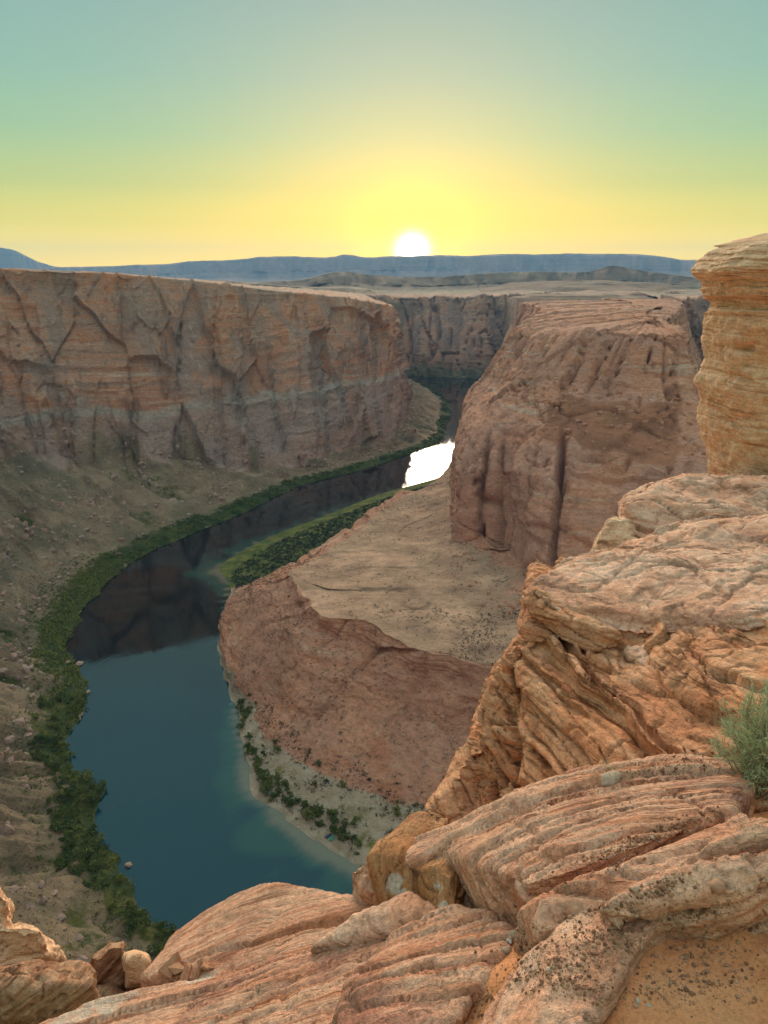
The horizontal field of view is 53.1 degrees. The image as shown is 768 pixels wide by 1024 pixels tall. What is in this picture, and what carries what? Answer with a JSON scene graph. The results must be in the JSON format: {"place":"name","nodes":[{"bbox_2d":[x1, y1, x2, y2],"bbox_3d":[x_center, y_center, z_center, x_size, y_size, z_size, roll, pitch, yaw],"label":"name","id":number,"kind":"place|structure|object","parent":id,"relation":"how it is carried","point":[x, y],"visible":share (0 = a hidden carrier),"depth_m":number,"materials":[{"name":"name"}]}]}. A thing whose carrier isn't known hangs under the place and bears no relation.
{"place":"outdoors","nodes":[
{"label":"outdoors","id":0,"kind":"place"},
{"bbox_2d":[0,248,54,267],"bbox_3d":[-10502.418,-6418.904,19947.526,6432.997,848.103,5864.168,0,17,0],"label":"mountain","id":1,"kind":"structure","parent":0,"point":[10,258],"depth_m":19628.18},
{"bbox_2d":[0,268,451,962],"bbox_3d":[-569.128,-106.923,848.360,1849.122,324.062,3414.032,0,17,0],"label":"canyon cliff","id":2,"kind":"structure","parent":0,"point":[92,358],"depth_m":1099.40,"materials":[{"name":"stone"}]},
{"bbox_2d":[33,734,43,742],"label":"shrub","id":3,"kind":"object","parent":2,"relation":"on","point":[39,737],"visible":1,"depth_m":512.76,"materials":[{"name":"green plant"}]},
{"bbox_2d":[33,753,49,761],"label":"shrub","id":4,"kind":"object","parent":2,"relation":"on","point":[40,757],"visible":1,"depth_m":489.47,"materials":[{"name":"green plant"}]},
{"bbox_2d":[37,692,46,703],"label":"shrub","id":5,"kind":"object","parent":2,"relation":"on","point":[43,699],"visible":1,"depth_m":557.19,"materials":[{"name":"green plant"}]},
{"bbox_2d":[50,807,58,817],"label":"shrub","id":6,"kind":"object","parent":2,"relation":"on","point":[55,813],"visible":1,"depth_m":440.78,"materials":[{"name":"green plant"}]},
{"bbox_2d":[49,761,60,771],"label":"shrub","id":7,"kind":"object","parent":2,"relation":"on","point":[55,765],"visible":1,"depth_m":482.28,"materials":[{"name":"green plant"}]},
{"bbox_2d":[49,823,63,834],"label":"shrub","id":8,"kind":"object","parent":2,"relation":"on","point":[59,826],"visible":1,"depth_m":426.85,"materials":[{"name":"green plant"}]},
{"bbox_2d":[53,790,64,798],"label":"shrub","id":9,"kind":"object","parent":2,"relation":"on","point":[60,794],"visible":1,"depth_m":457.50,"materials":[{"name":"green plant"}]},
{"bbox_2d":[53,854,71,870],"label":"shrub","id":10,"kind":"object","parent":2,"relation":"on","point":[63,862],"visible":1,"depth_m":406.45,"materials":[{"name":"green plant"}]},
{"bbox_2d":[58,740,70,751],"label":"shrub","id":11,"kind":"object","parent":2,"relation":"on","point":[65,746],"visible":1,"depth_m":509.56,"materials":[{"name":"green plant"}]},
{"bbox_2d":[58,766,71,778],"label":"shrub","id":12,"kind":"object","parent":2,"relation":"on","point":[62,771],"visible":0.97,"depth_m":477.59,"materials":[{"name":"green plant"}]},
{"bbox_2d":[59,751,74,758],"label":"shrub","id":13,"kind":"object","parent":2,"relation":"on","point":[67,753],"visible":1,"depth_m":501.04,"materials":[{"name":"green plant"}]},
{"bbox_2d":[61,774,73,782],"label":"shrub","id":14,"kind":"object","parent":2,"relation":"on","point":[65,778],"visible":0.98,"depth_m":473.09,"materials":[{"name":"green plant"}]},
{"bbox_2d":[62,819,73,830],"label":"shrub","id":15,"kind":"object","parent":2,"relation":"on","point":[67,825],"visible":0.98,"depth_m":433.28,"materials":[{"name":"green plant"}]},
{"bbox_2d":[62,828,75,836],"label":"shrub","id":16,"kind":"object","parent":2,"relation":"on","point":[66,833],"visible":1,"depth_m":426.57,"materials":[{"name":"green plant"}]},
{"bbox_2d":[65,788,75,801],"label":"shrub","id":17,"kind":"object","parent":2,"relation":"on","point":[70,793],"visible":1,"depth_m":457.10,"materials":[{"name":"green plant"}]},
{"bbox_2d":[66,839,75,848],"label":"shrub","id":18,"kind":"object","parent":2,"relation":"on","point":[69,843],"visible":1,"depth_m":418.65,"materials":[{"name":"green plant"}]},
{"bbox_2d":[67,864,79,873],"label":"shrub","id":19,"kind":"object","parent":2,"relation":"on","point":[72,868],"visible":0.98,"depth_m":399.63,"materials":[{"name":"green plant"}]},
{"bbox_2d":[72,822,83,834],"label":"shrub","id":20,"kind":"object","parent":2,"relation":"on","point":[75,829],"visible":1,"depth_m":432.56,"materials":[{"name":"green plant"}]},
{"bbox_2d":[74,864,85,874],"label":"shrub","id":21,"kind":"object","parent":2,"relation":"on","point":[79,871],"visible":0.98,"depth_m":398.27,"materials":[{"name":"green plant"}]},
{"bbox_2d":[78,843,94,858],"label":"shrub","id":22,"kind":"object","parent":2,"relation":"on","point":[87,852],"visible":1,"depth_m":410.78,"materials":[{"name":"green plant"}]},
{"bbox_2d":[79,770,93,781],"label":"shrub","id":23,"kind":"object","parent":2,"relation":"on","point":[88,776],"visible":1,"depth_m":477.96,"materials":[{"name":"green plant"}]},
{"bbox_2d":[28,549,145,697],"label":"riverside thicket","id":24,"kind":"object","parent":2,"relation":"on","point":[74,617],"visible":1,"depth_m":711.59,"materials":[{"name":"green plant"}]},
{"bbox_2d":[10,552,165,955],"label":"undergrowth","id":25,"kind":"object","parent":2,"relation":"on","point":[92,805],"visible":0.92,"depth_m":536.57,"materials":[{"name":"green plant"}]},
{"bbox_2d":[84,789,100,803],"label":"shrub","id":26,"kind":"object","parent":2,"relation":"on","point":[92,796],"visible":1,"depth_m":456.57,"materials":[{"name":"green plant"}]},
{"bbox_2d":[89,829,98,837],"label":"shrub","id":27,"kind":"object","parent":2,"relation":"on","point":[92,834],"visible":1,"depth_m":429.46,"materials":[{"name":"green plant"}]},
{"bbox_2d":[88,853,100,863],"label":"shrub","id":28,"kind":"object","parent":2,"relation":"on","point":[93,856],"visible":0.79,"depth_m":409.32,"materials":[{"name":"green plant"}]},
{"bbox_2d":[86,838,103,850],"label":"shrub","id":29,"kind":"object","parent":2,"relation":"on","point":[98,846],"visible":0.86,"depth_m":416.75,"materials":[{"name":"green plant"}]},
{"bbox_2d":[89,858,104,870],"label":"shrub","id":30,"kind":"object","parent":2,"relation":"on","point":[94,864],"visible":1,"depth_m":404.31,"materials":[{"name":"green plant"}]},
{"bbox_2d":[92,879,104,891],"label":"shrub","id":31,"kind":"object","parent":2,"relation":"on","point":[96,884],"visible":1,"depth_m":389.81,"materials":[{"name":"green plant"}]},
{"bbox_2d":[93,832,105,843],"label":"shrub","id":32,"kind":"object","parent":2,"relation":"on","point":[98,839],"visible":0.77,"depth_m":427.22,"materials":[{"name":"green plant"}]},
{"bbox_2d":[97,779,106,786],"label":"shrub","id":33,"kind":"object","parent":2,"relation":"on","point":[103,781],"visible":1,"depth_m":471.83,"materials":[{"name":"green plant"}]},
{"bbox_2d":[97,877,110,884],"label":"shrub","id":34,"kind":"object","parent":2,"relation":"on","point":[106,879],"visible":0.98,"depth_m":394.11,"materials":[{"name":"green plant"}]},
{"bbox_2d":[114,872,125,881],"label":"shrub","id":35,"kind":"object","parent":2,"relation":"on","point":[119,877],"visible":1,"depth_m":397.26,"materials":[{"name":"green plant"}]},
{"bbox_2d":[124,904,138,918],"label":"shrub","id":36,"kind":"object","parent":2,"relation":"on","point":[133,909],"visible":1,"depth_m":373.32,"materials":[{"name":"green plant"}]},
{"bbox_2d":[123,918,139,931],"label":"shrub","id":37,"kind":"object","parent":2,"relation":"on","point":[131,925],"visible":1,"depth_m":365.85,"materials":[{"name":"green plant"}]},
{"bbox_2d":[135,907,152,919],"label":"shrub","id":38,"kind":"object","parent":2,"relation":"on","point":[142,912],"visible":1,"depth_m":375.33,"materials":[{"name":"green plant"}]},
{"bbox_2d":[146,943,164,955],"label":"shrub","id":39,"kind":"object","parent":2,"relation":"on","point":[149,947],"visible":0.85,"depth_m":353.00,"materials":[{"name":"green plant"}]},
{"bbox_2d":[156,920,168,929],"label":"shrub","id":40,"kind":"object","parent":2,"relation":"on","point":[162,923],"visible":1,"depth_m":367.93,"materials":[{"name":"green plant"}]},
{"bbox_2d":[168,923,177,934],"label":"shrub","id":41,"kind":"object","parent":2,"relation":"on","point":[172,928],"visible":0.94,"depth_m":367.14,"materials":[{"name":"green plant"}]},
{"bbox_2d":[0,387,437,957],"bbox_3d":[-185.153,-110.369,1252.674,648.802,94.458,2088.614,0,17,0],"label":"desert scrub","id":42,"kind":"object","parent":2,"relation":"on","point":[96,549],"visible":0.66,"depth_m":853.49,"materials":[{"name":"green plant"}]},
{"bbox_2d":[0,379,441,962],"bbox_3d":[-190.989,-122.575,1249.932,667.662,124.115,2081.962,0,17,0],"label":"rubble","id":43,"kind":"object","parent":2,"relation":"on","point":[8,829],"visible":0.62,"depth_m":872.37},
{"bbox_2d":[104,382,451,557],"bbox_3d":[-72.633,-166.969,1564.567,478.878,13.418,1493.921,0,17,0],"label":"riverside thicket","id":44,"kind":"object","parent":2,"relation":"on","point":[442,426],"visible":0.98,"depth_m":1129.82,"materials":[{"name":"green plant"}]},
{"bbox_2d":[617,472,767,537],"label":"sandstone outcrop","id":45,"kind":"object","parent":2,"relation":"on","point":[648,508],"visible":0.29,"depth_m":8.17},
{"bbox_2d":[590,517,638,550],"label":"sandstone block","id":46,"kind":"structure","parent":45,"relation":"on","point":[615,532],"depth_m":7.58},
{"bbox_2d":[620,513,767,549],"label":"sandstone slab","id":47,"kind":"structure","parent":45,"relation":"on","point":[716,527],"depth_m":6.75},
{"bbox_2d":[64,375,478,929],"bbox_3d":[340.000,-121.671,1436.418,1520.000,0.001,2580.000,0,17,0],"label":"river","id":48,"kind":"structure","parent":0,"point":[189,824],"depth_m":542.37,"materials":[{"name":"liquid"}]},
{"bbox_2d":[208,280,386,293],"bbox_3d":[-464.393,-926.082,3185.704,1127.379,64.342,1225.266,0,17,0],"label":"plateau","id":49,"kind":"structure","parent":0,"point":[352,290],"depth_m":3054.88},
{"bbox_2d":[4,253,695,281],"bbox_3d":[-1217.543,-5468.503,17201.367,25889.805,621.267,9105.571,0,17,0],"label":"mesa","id":50,"kind":"structure","parent":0,"point":[275,268],"depth_m":16551.58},
{"bbox_2d":[217,462,525,866],"bbox_3d":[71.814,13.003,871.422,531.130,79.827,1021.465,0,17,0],"label":"canyon terrace","id":51,"kind":"structure","parent":0,"point":[417,652],"depth_m":536.99,"materials":[{"name":"stone"}]},
{"bbox_2d":[256,769,269,781],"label":"shrub","id":52,"kind":"object","parent":51,"relation":"on","point":[261,776],"visible":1,"depth_m":474.26,"materials":[{"name":"green plant"}]},
{"bbox_2d":[259,782,271,795],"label":"shrub","id":53,"kind":"object","parent":51,"relation":"on","point":[268,786],"visible":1,"depth_m":466.58,"materials":[{"name":"green plant"}]},
{"bbox_2d":[280,779,289,790],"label":"shrub","id":54,"kind":"object","parent":51,"relation":"on","point":[285,784],"visible":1,"depth_m":465.94,"materials":[{"name":"green plant"}]},
{"bbox_2d":[284,799,296,806],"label":"shrub","id":55,"kind":"object","parent":51,"relation":"on","point":[289,802],"visible":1,"depth_m":453.75,"materials":[{"name":"green plant"}]},
{"bbox_2d":[289,793,302,803],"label":"shrub","id":56,"kind":"object","parent":51,"relation":"on","point":[296,799],"visible":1,"depth_m":456.57,"materials":[{"name":"green plant"}]},
{"bbox_2d":[300,800,310,808],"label":"shrub","id":57,"kind":"object","parent":51,"relation":"on","point":[305,803],"visible":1,"depth_m":451.12,"materials":[{"name":"green plant"}]},
{"bbox_2d":[304,808,320,820],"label":"shrub","id":58,"kind":"object","parent":51,"relation":"on","point":[311,812],"visible":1,"depth_m":442.19,"materials":[{"name":"green plant"}]},
{"bbox_2d":[313,803,323,814],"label":"shrub","id":59,"kind":"object","parent":51,"relation":"on","point":[319,808],"visible":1,"depth_m":444.19,"materials":[{"name":"green plant"}]},
{"bbox_2d":[231,485,426,587],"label":"bushes","id":60,"kind":"object","parent":51,"relation":"on","point":[279,556],"visible":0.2,"depth_m":891.54,"materials":[{"name":"green plant"}]},
{"bbox_2d":[329,815,339,823],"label":"shrub","id":61,"kind":"object","parent":51,"relation":"on","point":[333,821],"visible":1,"depth_m":437.04,"materials":[{"name":"green plant"}]},
{"bbox_2d":[244,698,426,851],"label":"beach scrub","id":62,"kind":"object","parent":51,"relation":"on","point":[283,723],"visible":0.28,"depth_m":462.06,"materials":[{"name":"green plant"}]},
{"bbox_2d":[338,831,349,840],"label":"shrub","id":63,"kind":"object","parent":51,"relation":"on","point":[344,835],"visible":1,"depth_m":426.31,"materials":[{"name":"green plant"}]},
{"bbox_2d":[341,818,348,828],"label":"shrub","id":64,"kind":"object","parent":51,"relation":"on","point":[345,823],"visible":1,"depth_m":433.66,"materials":[{"name":"green plant"}]},
{"bbox_2d":[248,605,454,776],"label":"joint scrub","id":65,"kind":"object","parent":51,"relation":"on","point":[341,717],"visible":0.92,"depth_m":514.97,"materials":[{"name":"green plant"}]},
{"bbox_2d":[350,815,360,825],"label":"shrub","id":66,"kind":"object","parent":51,"relation":"on","point":[356,818],"visible":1,"depth_m":434.76,"materials":[{"name":"green plant"}]},
{"bbox_2d":[220,460,520,792],"bbox_3d":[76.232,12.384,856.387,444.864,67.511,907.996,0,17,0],"label":"desert scrub","id":67,"kind":"object","parent":51,"relation":"on","point":[388,629],"visible":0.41,"depth_m":543.22,"materials":[{"name":"green plant"}]},
{"bbox_2d":[249,489,521,747],"bbox_3d":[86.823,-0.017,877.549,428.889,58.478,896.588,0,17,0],"label":"rubble","id":68,"kind":"object","parent":51,"relation":"on","point":[369,685],"visible":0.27,"depth_m":598.59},
{"bbox_2d":[0,0,767,266],"label":"sky","id":69,"kind":"structure","parent":0,"point":[133,132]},
{"bbox_2d":[417,856,465,908],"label":"sandstone block","id":70,"kind":"structure","parent":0,"point":[439,885],"depth_m":2.77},
{"bbox_2d":[248,279,701,339],"bbox_3d":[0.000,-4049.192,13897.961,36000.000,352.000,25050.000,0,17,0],"label":"plateau terrain","id":71,"kind":"structure","parent":0,"point":[513,302],"depth_m":3187.00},
{"bbox_2d":[425,633,527,823],"bbox_3d":[1.175,3.228,6.341,1.182,5.013,2.812,5,18,17],"label":"sandstone outcrop","id":72,"kind":"object","parent":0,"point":[484,767],"visible":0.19,"depth_m":4.97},
{"bbox_2d":[256,266,701,290],"bbox_3d":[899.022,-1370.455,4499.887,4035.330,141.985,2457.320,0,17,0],"label":"hill","id":73,"kind":"structure","parent":0,"point":[462,282],"depth_m":4306.32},
{"bbox_2d":[358,289,701,378],"bbox_3d":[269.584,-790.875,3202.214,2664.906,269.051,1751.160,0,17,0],"label":"canyon cliff","id":74,"kind":"structure","parent":0,"point":[449,333],"depth_m":2456.21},
{"bbox_2d":[465,811,767,1023],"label":"ground","id":75,"kind":"structure","parent":0,"point":[702,1013],"depth_m":1.92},
{"bbox_2d":[39,940,385,1023],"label":"sandstone ledge","id":76,"kind":"object","parent":75,"relation":"on","point":[303,986],"visible":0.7,"depth_m":2.70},
{"bbox_2d":[96,983,128,997],"bbox_3d":[-3.616,6.093,7.361,4.289,3.662,2.423,0,17,0],"label":"rock","id":77,"kind":"object","parent":76,"relation":"on","point":[110,989],"visible":0.06,"depth_m":7.78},
{"bbox_2d":[0,887,66,966],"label":"boulder","id":78,"kind":"object","parent":77,"relation":"on","point":[20,942],"visible":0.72,"depth_m":7.75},
{"bbox_2d":[0,959,100,1023],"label":"boulder","id":79,"kind":"object","parent":77,"relation":"on","point":[35,991],"visible":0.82,"depth_m":6.49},
{"bbox_2d":[90,941,127,990],"bbox_3d":[-3.017,5.027,8.413,0.425,1.266,1.033,-10,19,-29],"label":"boulder","id":80,"kind":"object","parent":77,"relation":"on","point":[106,963],"visible":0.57,"depth_m":7.97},
{"bbox_2d":[121,950,150,990],"bbox_3d":[-2.639,4.892,8.190,0.290,1.035,0.880,-9,19,-26],"label":"boulder","id":81,"kind":"object","parent":77,"relation":"on","point":[136,964],"visible":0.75,"depth_m":7.76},
{"bbox_2d":[140,882,370,986],"bbox_3d":[-0.526,2.254,3.393,1.171,1.483,0.604,8,18,24],"label":"sandstone ledge","id":82,"kind":"object","parent":75,"relation":"on","point":[257,923],"visible":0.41,"depth_m":3.24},
{"bbox_2d":[158,951,180,978],"bbox_3d":[-0.878,1.901,3.217,0.091,0.069,0.096,14,22,38],"label":"pebble","id":83,"kind":"object","parent":82,"relation":"on","point":[165,972],"visible":0.61,"depth_m":3.21,"materials":[{"name":"stone"}]},
{"bbox_2d":[168,962,183,974],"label":"pebble","id":84,"kind":"object","parent":83,"relation":"on","point":[176,968],"visible":0.95,"depth_m":3.17,"materials":[{"name":"stone"}]},
{"bbox_2d":[180,961,190,980],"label":"pebble","id":85,"kind":"object","parent":82,"relation":"on","point":[184,973],"visible":0.82,"depth_m":3.14,"materials":[{"name":"stone"}]},
{"bbox_2d":[197,960,202,979],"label":"pebble","id":86,"kind":"object","parent":82,"relation":"on","point":[199,971],"visible":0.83,"depth_m":3.11,"materials":[{"name":"stone"}]},
{"bbox_2d":[200,961,208,971],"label":"pebble","id":87,"kind":"object","parent":82,"relation":"on","point":[204,966],"visible":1,"depth_m":3.11,"materials":[{"name":"stone"}]},
{"bbox_2d":[352,863,375,905],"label":"sandstone block","id":88,"kind":"structure","parent":75,"relation":"on","point":[363,892],"depth_m":3.11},
{"bbox_2d":[311,891,434,953],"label":"sandstone slab","id":89,"kind":"structure","parent":75,"relation":"on","point":[383,920],"depth_m":2.74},
{"bbox_2d":[366,810,447,905],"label":"sandstone block","id":90,"kind":"structure","parent":75,"relation":"on","point":[391,873],"depth_m":2.98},
{"bbox_2d":[332,904,513,1023],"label":"sandstone block","id":91,"kind":"structure","parent":75,"relation":"on","point":[406,974],"depth_m":2.30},
{"bbox_2d":[501,946,511,953],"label":"pebble","id":92,"kind":"object","parent":91,"relation":"on","point":[506,949],"visible":1,"depth_m":2.26,"materials":[{"name":"stone"}]},
{"bbox_2d":[480,908,664,1023],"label":"sandstone slab","id":93,"kind":"structure","parent":75,"relation":"on","point":[517,1006],"depth_m":1.94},
{"bbox_2d":[405,754,758,927],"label":"sandstone slab","id":94,"kind":"structure","parent":75,"relation":"on","point":[503,855],"depth_m":2.60,"materials":[{"name":"stone"}]},
{"bbox_2d":[589,751,617,781],"bbox_3d":[0.830,0.954,2.863,0.128,0.093,0.140,0,17,0],"label":"dry tuft","id":95,"kind":"object","parent":94,"relation":"on","point":[604,765],"visible":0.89,"depth_m":2.89,"materials":[{"name":"brown plant"}]},
{"bbox_2d":[601,771,621,786],"bbox_3d":[0.841,0.986,2.833,0.095,0.048,0.064,-11,20,-31],"label":"pebble","id":96,"kind":"object","parent":94,"relation":"on","point":[606,780],"visible":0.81,"depth_m":2.82,"materials":[{"name":"stone"}]},
{"bbox_2d":[608,754,634,782],"bbox_3d":[0.871,0.972,2.816,0.122,0.148,0.119,0,17,0],"label":"dry tuft","id":97,"kind":"object","parent":94,"relation":"on","point":[623,772],"visible":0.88,"depth_m":2.82,"materials":[{"name":"brown plant"}]},
{"bbox_2d":[702,675,767,811],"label":"desert bush","id":98,"kind":"object","parent":94,"relation":"on","point":[753,763],"visible":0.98,"depth_m":2.63,"materials":[{"name":"green plant"}]},
{"bbox_2d":[442,754,767,1023],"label":"gravel","id":99,"kind":"structure","parent":75,"relation":"on","point":[655,893],"depth_m":2.01,"materials":[{"name":"stone"}]},
{"bbox_2d":[513,557,767,813],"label":"sandstone outcrop","id":100,"kind":"object","parent":75,"relation":"on","point":[578,706],"visible":0.23,"depth_m":4.22,"materials":[{"name":"stone"}]},
{"bbox_2d":[517,597,559,641],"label":"sandstone block","id":101,"kind":"structure","parent":100,"relation":"on","point":[530,628],"depth_m":5.12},
{"bbox_2d":[522,559,621,651],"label":"sandstone slab","id":102,"kind":"structure","parent":100,"relation":"on","point":[585,633],"depth_m":5.01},
{"bbox_2d":[621,643,648,665],"bbox_3d":[2.034,1.096,4.968,1.158,0.952,1.251,0,17,0],"label":"rock","id":103,"kind":"object","parent":100,"relation":"on","point":[635,654],"visible":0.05,"depth_m":4.66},
{"bbox_2d":[522,538,767,637],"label":"sandstone slab","id":104,"kind":"structure","parent":100,"relation":"on","point":[628,591],"depth_m":5.38,"materials":[{"name":"stone"}]},
{"bbox_2d":[514,812,767,955],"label":"sandstone ledge","id":105,"kind":"object","parent":75,"relation":"on","point":[578,895],"visible":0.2,"depth_m":2.19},
{"bbox_2d":[599,822,767,940],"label":"sandstone ledge","id":106,"kind":"object","parent":75,"relation":"on","point":[735,860],"visible":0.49,"depth_m":2.02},
{"bbox_2d":[710,878,725,893],"bbox_3d":[0.864,0.967,1.987,0.037,0.031,0.049,14,22,39],"label":"pebble","id":107,"kind":"object","parent":106,"relation":"on","point":[717,886],"visible":1,"depth_m":1.97,"materials":[{"name":"stone"}]},
{"bbox_2d":[637,290,710,360],"bbox_3d":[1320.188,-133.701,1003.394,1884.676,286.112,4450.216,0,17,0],"label":"canyon cliff","id":108,"kind":"structure","parent":0,"point":[696,305],"depth_m":1901.58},
{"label":"rim ledge","id":109,"kind":"structure","parent":0,"visible":0},
{"bbox_2d":[690,233,767,475],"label":"rock pillar","id":110,"kind":"object","parent":109,"relation":"on","point":[730,381],"visible":0.84,"depth_m":9.99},
{"label":"canyon floor ground","id":111,"kind":"structure","parent":0,"visible":0},
{"bbox_2d":[449,298,707,577],"bbox_3d":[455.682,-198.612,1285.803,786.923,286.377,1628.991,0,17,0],"label":"sandstone butte","id":112,"kind":"object","parent":111,"relation":"on","point":[541,496],"visible":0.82,"depth_m":724.49,"materials":[{"name":"stone"}]},
{"bbox_2d":[511,326,700,455],"bbox_3d":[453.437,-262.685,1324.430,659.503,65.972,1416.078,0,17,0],"label":"rubble","id":113,"kind":"object","parent":112,"relation":"on","point":[620,409],"visible":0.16,"depth_m":711.09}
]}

